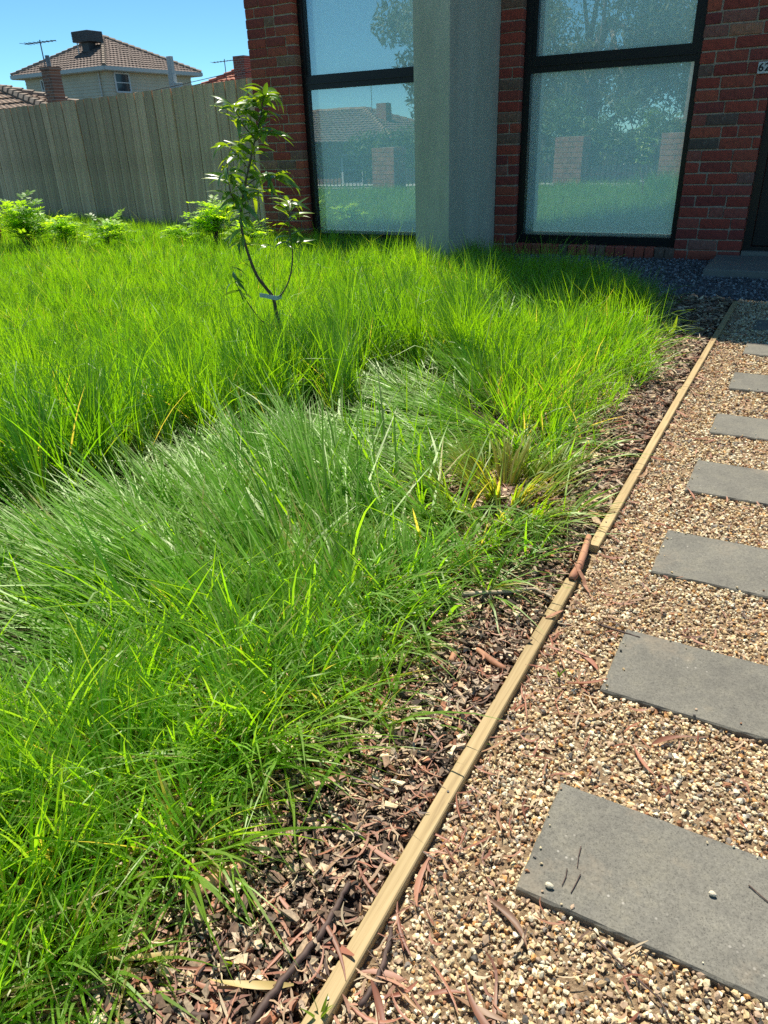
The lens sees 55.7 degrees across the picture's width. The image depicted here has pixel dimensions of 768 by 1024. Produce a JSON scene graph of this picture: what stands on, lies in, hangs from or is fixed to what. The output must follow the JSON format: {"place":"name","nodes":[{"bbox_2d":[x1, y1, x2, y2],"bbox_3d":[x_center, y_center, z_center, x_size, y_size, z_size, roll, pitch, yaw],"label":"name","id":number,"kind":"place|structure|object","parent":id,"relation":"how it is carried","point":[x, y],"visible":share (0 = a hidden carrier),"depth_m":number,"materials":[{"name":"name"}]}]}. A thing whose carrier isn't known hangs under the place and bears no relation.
{"place":"outdoors","nodes":[
{"label":"outdoors","id":0,"kind":"place"},
{"bbox_2d":[0,40,79,109],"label":"tiled house","id":1,"kind":"structure","parent":0,"point":[11,96],"depth_m":24.42,"materials":[{"name":"beige tile"}]},
{"bbox_2d":[10,30,202,99],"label":"weatherboard house","id":2,"kind":"structure","parent":0,"point":[94,64],"depth_m":45.61,"materials":[{"name":"beige wood"}]},
{"bbox_2d":[113,72,131,92],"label":"window","id":3,"kind":"structure","parent":2,"relation":"in","point":[122,82],"depth_m":44.88,"materials":[{"name":"white glass"}]},
{"bbox_2d":[0,0,248,88],"label":"sky","id":4,"kind":"structure","parent":0,"point":[197,34],"materials":[{"name":"blue"}]},
{"bbox_2d":[151,67,250,90],"bbox_3d":[-7.196,-16.981,28.378,8.050,1.449,0.023,-7,28,-10],"label":"overhead cable","id":5,"kind":"object","parent":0,"point":[201,79],"visible":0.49,"depth_m":28.42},
{"bbox_2d":[196,71,250,84],"bbox_3d":[-5.115,-15.285,25.297,4.518,0.914,0.023,-6,27,-8],"label":"overhead cable","id":6,"kind":"object","parent":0,"point":[223,78],"visible":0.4,"depth_m":25.30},
{"bbox_2d":[201,55,250,83],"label":"terracotta house","id":7,"kind":"structure","parent":0,"point":[240,62],"depth_m":31.81,"materials":[{"name":"brick"}]},
{"bbox_2d":[0,204,760,1023],"bbox_3d":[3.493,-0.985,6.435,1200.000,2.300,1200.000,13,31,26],"label":"ground","id":8,"kind":"structure","parent":0,"point":[312,995],"depth_m":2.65,"materials":[{"name":"green plant"}]},
{"bbox_2d":[0,190,76,248],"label":"leafy weed","id":9,"kind":"object","parent":8,"relation":"on","point":[22,225],"visible":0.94,"depth_m":7.80,"materials":[{"name":"green plant"}]},
{"bbox_2d":[37,213,88,247],"bbox_3d":[-3.585,-3.092,8.063,0.522,0.447,0.787,-24,35,-36],"label":"leafy weed","id":10,"kind":"object","parent":8,"relation":"on","point":[65,229],"visible":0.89,"depth_m":7.97,"materials":[{"name":"green plant"}]},
{"bbox_2d":[77,207,138,248],"bbox_3d":[-2.881,-2.895,7.590,0.577,0.481,0.689,-18,31,-28],"label":"leafy weed","id":11,"kind":"object","parent":8,"relation":"on","point":[108,231],"visible":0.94,"depth_m":7.64,"materials":[{"name":"green plant"}]},
{"bbox_2d":[0,78,266,231],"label":"paling fence","id":12,"kind":"object","parent":8,"relation":"on","point":[147,154],"visible":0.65,"depth_m":9.83,"materials":[{"name":"grey wood"}]},
{"bbox_2d":[166,56,182,90],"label":"vent post","id":13,"kind":"object","parent":8,"relation":"on","point":[172,78],"visible":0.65,"depth_m":45.41,"materials":[{"name":"grey metal"}]},
{"bbox_2d":[158,224,212,244],"bbox_3d":[-2.135,-2.976,7.880,0.540,0.310,0.614,8,29,20],"label":"leafy weed","id":14,"kind":"object","parent":8,"relation":"on","point":[183,233],"visible":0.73,"depth_m":7.80,"materials":[{"name":"green plant"}]},
{"bbox_2d":[182,194,239,243],"bbox_3d":[-1.830,-3.061,7.741,0.730,0.564,0.645,-4,27,-4],"label":"leafy weed","id":15,"kind":"object","parent":8,"relation":"on","point":[214,218],"visible":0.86,"depth_m":7.67,"materials":[{"name":"green plant"}]},
{"bbox_2d":[220,218,275,247],"bbox_3d":[-1.414,-2.800,7.396,0.584,0.386,0.452,1,27,6],"label":"leafy weed","id":16,"kind":"object","parent":8,"relation":"on","point":[257,234],"visible":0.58,"depth_m":7.37,"materials":[{"name":"green plant"}]},
{"bbox_2d":[201,83,315,338],"bbox_3d":[-0.560,-1.266,3.420,0.505,1.298,0.285,-8,28,-11],"label":"sapling","id":17,"kind":"object","parent":8,"relation":"on","point":[267,94],"visible":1,"depth_m":3.26,"materials":[{"name":"green plant"}]},
{"bbox_2d":[0,292,735,1023],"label":"mulch bed","id":18,"kind":"object","parent":8,"relation":"on","point":[252,986],"visible":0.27,"depth_m":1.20,"materials":[{"name":"brown wood"}]},
{"bbox_2d":[131,1002,209,1020],"bbox_3d":[-0.282,0.657,0.957,0.109,0.012,0.012,1,27,7],"label":"stick","id":19,"kind":"object","parent":18,"relation":"on","point":[204,1015],"visible":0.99,"depth_m":0.95,"materials":[{"name":"brown wood"}]},
{"bbox_2d":[187,862,245,896],"bbox_3d":[-0.260,0.567,1.122,0.088,0.015,0.026,-17,31,-26],"label":"bark piece","id":20,"kind":"object","parent":18,"relation":"on","point":[212,879],"visible":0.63,"depth_m":1.12,"materials":[{"name":"brown wood"}]},
{"bbox_2d":[221,961,238,969],"bbox_3d":[-0.205,0.627,0.997,0.030,0.037,0.020,13,31,26],"label":"sprout","id":21,"kind":"object","parent":18,"relation":"on","point":[229,962],"visible":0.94,"depth_m":1.00,"materials":[{"name":"green plant"}]},
{"bbox_2d":[191,864,269,982],"bbox_3d":[-0.218,0.597,1.063,0.008,0.004,0.194,10,30,23],"label":"stick","id":22,"kind":"object","parent":18,"relation":"on","point":[216,948],"visible":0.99,"depth_m":1.04,"materials":[{"name":"brown wood"}]},
{"bbox_2d":[246,880,350,1023],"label":"stick","id":23,"kind":"object","parent":18,"relation":"on","point":[272,993],"visible":1,"depth_m":1.00,"materials":[{"name":"brown wood"}]},
{"bbox_2d":[449,644,465,661],"bbox_3d":[0.159,0.309,1.597,0.024,0.011,0.068,13,31,26],"label":"bark piece","id":24,"kind":"object","parent":18,"relation":"on","point":[452,655],"visible":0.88,"depth_m":1.58,"materials":[{"name":"brown wood"}]},
{"bbox_2d":[475,647,506,669],"bbox_3d":[0.231,0.317,1.574,0.016,0.008,0.088,-20,32,-31],"label":"bark piece","id":25,"kind":"object","parent":18,"relation":"on","point":[490,659],"visible":1,"depth_m":1.57,"materials":[{"name":"brown wood"}]},
{"bbox_2d":[489,562,510,588],"bbox_3d":[0.300,0.166,1.859,0.014,0.012,0.147,-8,28,-10],"label":"stick","id":26,"kind":"object","parent":18,"relation":"on","point":[502,579],"visible":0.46,"depth_m":1.85,"materials":[{"name":"beige wood"}]},
{"bbox_2d":[461,587,551,597],"bbox_3d":[0.300,0.197,1.788,0.221,0.015,0.039,0,27,5],"label":"stick","id":27,"kind":"object","parent":18,"relation":"on","point":[471,593],"visible":0.92,"depth_m":1.78,"materials":[{"name":"brown wood"}]},
{"bbox_2d":[568,534,590,580],"bbox_3d":[0.525,0.117,1.925,0.025,0.017,0.238,10,30,23],"label":"bark piece","id":28,"kind":"object","parent":18,"relation":"on","point":[574,574],"visible":0.98,"depth_m":1.91,"materials":[{"name":"brown wood"}]},
{"bbox_2d":[597,426,627,433],"bbox_3d":[0.871,-0.315,2.751,0.148,0.012,0.024,-13,29,-21],"label":"bark piece","id":29,"kind":"object","parent":18,"relation":"on","point":[604,430],"visible":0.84,"depth_m":2.74,"materials":[{"name":"brown wood"}]},
{"bbox_2d":[663,315,681,336],"bbox_3d":[1.555,-1.008,3.935,0.122,0.132,0.088,-2,27,0],"label":"sprout","id":30,"kind":"object","parent":18,"relation":"on","point":[675,324],"visible":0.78,"depth_m":3.94,"materials":[{"name":"green plant"}]},
{"bbox_2d":[301,578,576,1023],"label":"edging board","id":31,"kind":"object","parent":8,"relation":"on","point":[362,942],"visible":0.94,"depth_m":1.19,"materials":[{"name":"brown wood"}]},
{"bbox_2d":[300,994,333,1018],"bbox_3d":[-0.084,0.641,0.946,0.048,0.049,0.026,0,27,4],"label":"sprout","id":32,"kind":"object","parent":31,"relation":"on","point":[325,1009],"visible":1,"depth_m":0.94,"materials":[{"name":"green plant"}]},
{"bbox_2d":[545,610,563,618],"bbox_3d":[0.401,0.240,1.701,0.052,0.008,0.011,-15,30,-23],"label":"bark ribbon","id":33,"kind":"object","parent":31,"relation":"on","point":[554,613],"visible":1,"depth_m":1.70,"materials":[{"name":"brown wood"}]},
{"bbox_2d":[494,253,767,300],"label":"grey gravel strip","id":34,"kind":"object","parent":8,"relation":"on","point":[705,281],"visible":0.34,"depth_m":5.48,"materials":[{"name":"grey gravel"}]},
{"bbox_2d":[703,255,767,278],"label":"step slab","id":35,"kind":"structure","parent":34,"relation":"on","point":[735,266],"depth_m":5.57,"materials":[{"name":"grey concrete"}]},
{"bbox_2d":[589,386,688,552],"bbox_3d":[0.945,-0.207,2.591,0.030,0.051,1.534,13,31,26],"label":"edging board","id":36,"kind":"object","parent":8,"relation":"on","point":[599,538],"visible":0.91,"depth_m":2.37,"materials":[{"name":"brown wood"}]},
{"bbox_2d":[683,301,737,390],"bbox_3d":[1.790,-0.931,3.934,0.030,0.049,1.946,13,31,26],"label":"edging board","id":37,"kind":"object","parent":8,"relation":"on","point":[699,364],"visible":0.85,"depth_m":3.70,"materials":[{"name":"brown wood"}]},
{"bbox_2d":[753,319,767,330],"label":"paver","id":38,"kind":"object","parent":8,"relation":"on","point":[762,325],"visible":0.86,"depth_m":4.12,"materials":[{"name":"grey concrete"}]},
{"bbox_2d":[243,0,767,266],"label":"brick house","id":39,"kind":"structure","parent":0,"point":[634,128],"depth_m":6.36,"materials":[{"name":"red brick"}]},
{"bbox_2d":[296,0,415,242],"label":"window","id":40,"kind":"structure","parent":39,"relation":"in","point":[357,64],"depth_m":7.34,"materials":[{"name":"clear glass"}]},
{"bbox_2d":[516,0,707,246],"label":"window","id":41,"kind":"structure","parent":39,"relation":"in","point":[609,86],"depth_m":6.30,"materials":[{"name":"clear glass"}]},
{"bbox_2d":[742,107,767,250],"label":"door","id":42,"kind":"structure","parent":39,"relation":"in","point":[756,231],"depth_m":5.98,"materials":[{"name":"grey metal"}]},
{"bbox_2d":[331,298,767,1023],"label":"gravel path","id":43,"kind":"structure","parent":0,"point":[579,990],"depth_m":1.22,"materials":[{"name":"brown gravel"}]},
{"bbox_2d":[357,926,392,1007],"bbox_3d":[-0.007,0.628,1.005,0.017,0.009,0.117,9,29,21],"label":"stick","id":44,"kind":"object","parent":43,"relation":"on","point":[363,1001],"visible":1,"depth_m":1.00,"materials":[{"name":"brown wood"}]},
{"bbox_2d":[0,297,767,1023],"bbox_3d":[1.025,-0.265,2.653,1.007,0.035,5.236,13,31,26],"label":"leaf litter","id":45,"kind":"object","parent":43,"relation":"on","point":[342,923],"visible":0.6,"depth_m":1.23,"materials":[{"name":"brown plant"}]},
{"bbox_2d":[574,563,588,592],"bbox_3d":[0.500,0.166,1.841,0.013,0.030,0.096,-9,28,-12],"label":"bark ribbon","id":46,"kind":"object","parent":43,"relation":"on","point":[580,573],"visible":1,"depth_m":1.83,"materials":[{"name":"brown wood"}]},
{"bbox_2d":[598,623,639,637],"bbox_3d":[0.536,0.271,1.660,0.096,0.006,0.007,16,33,32],"label":"stick","id":47,"kind":"object","parent":43,"relation":"on","point":[608,627],"visible":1,"depth_m":1.66,"materials":[{"name":"brown wood"}]},
{"bbox_2d":[595,937,671,1023],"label":"stick","id":48,"kind":"object","parent":43,"relation":"on","point":[623,965],"visible":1,"depth_m":0.99,"materials":[{"name":"brown wood"}]},
{"bbox_2d":[515,783,767,1005],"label":"paver","id":49,"kind":"object","parent":43,"relation":"on","point":[653,881],"visible":0.98,"depth_m":1.10,"materials":[{"name":"grey concrete"}]},
{"bbox_2d":[545,882,553,888],"bbox_3d":[0.250,0.565,1.100,0.013,0.009,0.009,13,31,26],"label":"pebble","id":50,"kind":"object","parent":49,"relation":"on","point":[549,885],"visible":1,"depth_m":1.10,"materials":[{"name":"white stone"}]},
{"bbox_2d":[709,891,716,896],"bbox_3d":[0.488,0.567,1.080,0.010,0.007,0.009,-9,28,-13],"label":"pebble","id":51,"kind":"object","parent":49,"relation":"on","point":[713,893],"visible":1,"depth_m":1.08,"materials":[{"name":"white stone"}]},
{"bbox_2d":[600,629,767,745],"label":"paver","id":52,"kind":"object","parent":43,"relation":"on","point":[724,693],"visible":0.94,"depth_m":1.49,"materials":[{"name":"grey concrete"}]},
{"bbox_2d":[651,530,767,602],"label":"paver","id":53,"kind":"object","parent":43,"relation":"on","point":[718,564],"visible":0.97,"depth_m":1.90,"materials":[{"name":"grey concrete"}]},
{"bbox_2d":[684,460,767,507],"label":"paver","id":54,"kind":"object","parent":43,"relation":"on","point":[733,483],"visible":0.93,"depth_m":2.33,"materials":[{"name":"grey concrete"}]},
{"bbox_2d":[709,413,767,441],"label":"paver","id":55,"kind":"object","parent":43,"relation":"on","point":[737,427],"visible":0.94,"depth_m":2.75,"materials":[{"name":"grey concrete"}]},
{"bbox_2d":[729,372,767,394],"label":"paver","id":56,"kind":"object","parent":43,"relation":"on","point":[744,382],"visible":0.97,"depth_m":3.21,"materials":[{"name":"grey concrete"}]},
{"bbox_2d":[742,342,767,356],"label":"paver","id":57,"kind":"object","parent":43,"relation":"on","point":[759,349],"visible":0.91,"depth_m":3.69,"materials":[{"name":"grey concrete"}]}
]}

